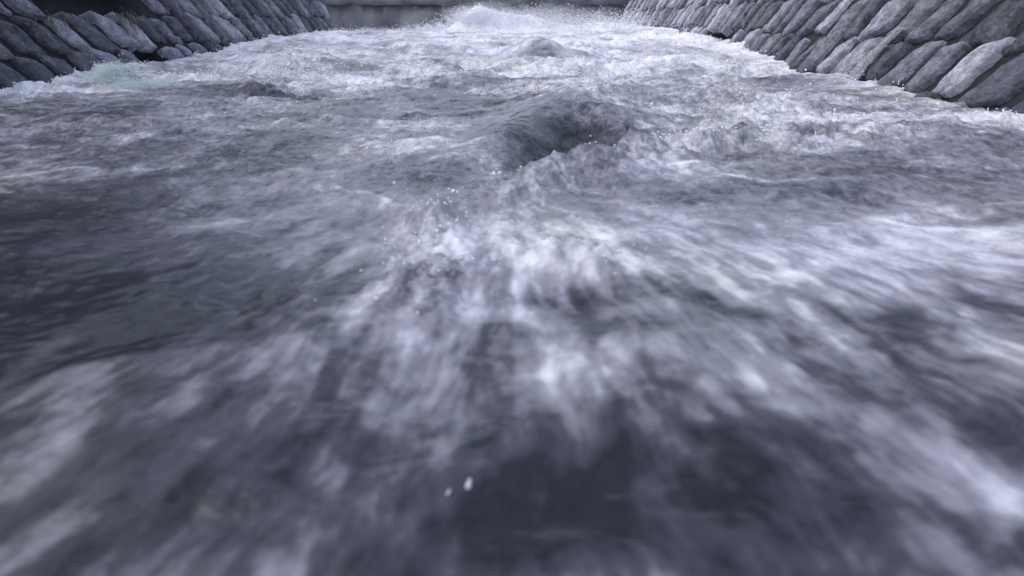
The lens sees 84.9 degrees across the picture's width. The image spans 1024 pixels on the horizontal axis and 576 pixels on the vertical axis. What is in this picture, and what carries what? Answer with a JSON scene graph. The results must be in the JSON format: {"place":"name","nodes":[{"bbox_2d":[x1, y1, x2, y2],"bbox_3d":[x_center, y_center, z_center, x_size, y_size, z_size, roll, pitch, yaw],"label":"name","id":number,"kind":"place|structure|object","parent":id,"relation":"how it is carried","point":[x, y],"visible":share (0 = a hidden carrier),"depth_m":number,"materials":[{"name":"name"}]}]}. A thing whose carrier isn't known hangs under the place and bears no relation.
{"place":"outdoors","nodes":[
{"label":"outdoors","id":0,"kind":"place"},
{"bbox_2d":[0,6,1023,575],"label":"river water","id":1,"kind":"structure","parent":0,"point":[796,348],"depth_m":1.25,"materials":[{"name":"grey liquid"}]},
{"bbox_2d":[80,53,184,91],"bbox_3d":[-3.518,-1.995,5.141,0.976,0.297,0.801,1,26,1],"label":"wall splash","id":2,"kind":"object","parent":1,"relation":"on","point":[102,75],"depth_m":5.12,"materials":[{"name":"liquid"}]},
{"bbox_2d":[465,478,471,489],"bbox_3d":[-0.063,0.284,0.811,0.009,0.006,0.020,11,48,-4],"label":"foam fleck","id":3,"kind":"object","parent":1,"relation":"on","point":[468,483],"visible":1,"depth_m":0.81,"materials":[{"name":"liquid"}]},
{"bbox_2d":[319,0,630,30],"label":"weir","id":4,"kind":"object","parent":1,"relation":"in","point":[368,14],"visible":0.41,"depth_m":22.01,"materials":[{"name":"concrete"}]},
{"bbox_2d":[331,0,661,33],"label":"spray plume","id":5,"kind":"object","parent":1,"relation":"on","point":[462,17],"visible":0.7,"depth_m":14.55,"materials":[{"name":"white liquid"}]},
{"bbox_2d":[2,3,1021,313],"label":"spray droplets","id":6,"kind":"object","parent":1,"relation":"on","point":[484,67],"visible":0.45,"depth_m":6.21,"materials":[{"name":"white liquid"}]},
{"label":"left bank","id":7,"kind":"structure","parent":0,"visible":0},
{"bbox_2d":[0,0,334,88],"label":"stone wall","id":8,"kind":"structure","parent":7,"relation":"on","point":[31,48],"depth_m":7.22,"materials":[{"name":"grey stone"}]},
{"bbox_2d":[36,10,83,34],"bbox_3d":[-4.878,-2.848,6.039,0.137,0.264,0.692,2,26,5],"label":"moss","id":9,"kind":"object","parent":8,"relation":"attached to","point":[53,21],"visible":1,"depth_m":6.02,"materials":[{"name":"green plant"}]},
{"bbox_2d":[109,6,150,41],"bbox_3d":[-4.823,-3.342,7.115,0.231,0.423,0.688,1,26,1],"label":"moss","id":10,"kind":"object","parent":8,"relation":"attached to","point":[127,19],"visible":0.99,"depth_m":7.08,"materials":[{"name":"green plant"}]},
{"label":"ground","id":11,"kind":"structure","parent":0,"visible":0},
{"bbox_2d":[622,0,1023,113],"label":"stone wall","id":12,"kind":"structure","parent":11,"relation":"on","point":[966,53],"depth_m":5.32,"materials":[{"name":"grey stone"}]},
{"bbox_2d":[845,26,904,79],"bbox_3d":[3.455,-2.239,5.375,0.327,0.494,0.291,1,26,1],"label":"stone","id":13,"kind":"object","parent":12,"relation":"attached to","point":[858,71],"visible":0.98,"depth_m":5.37,"materials":[{"name":"grey stone"}]}
]}

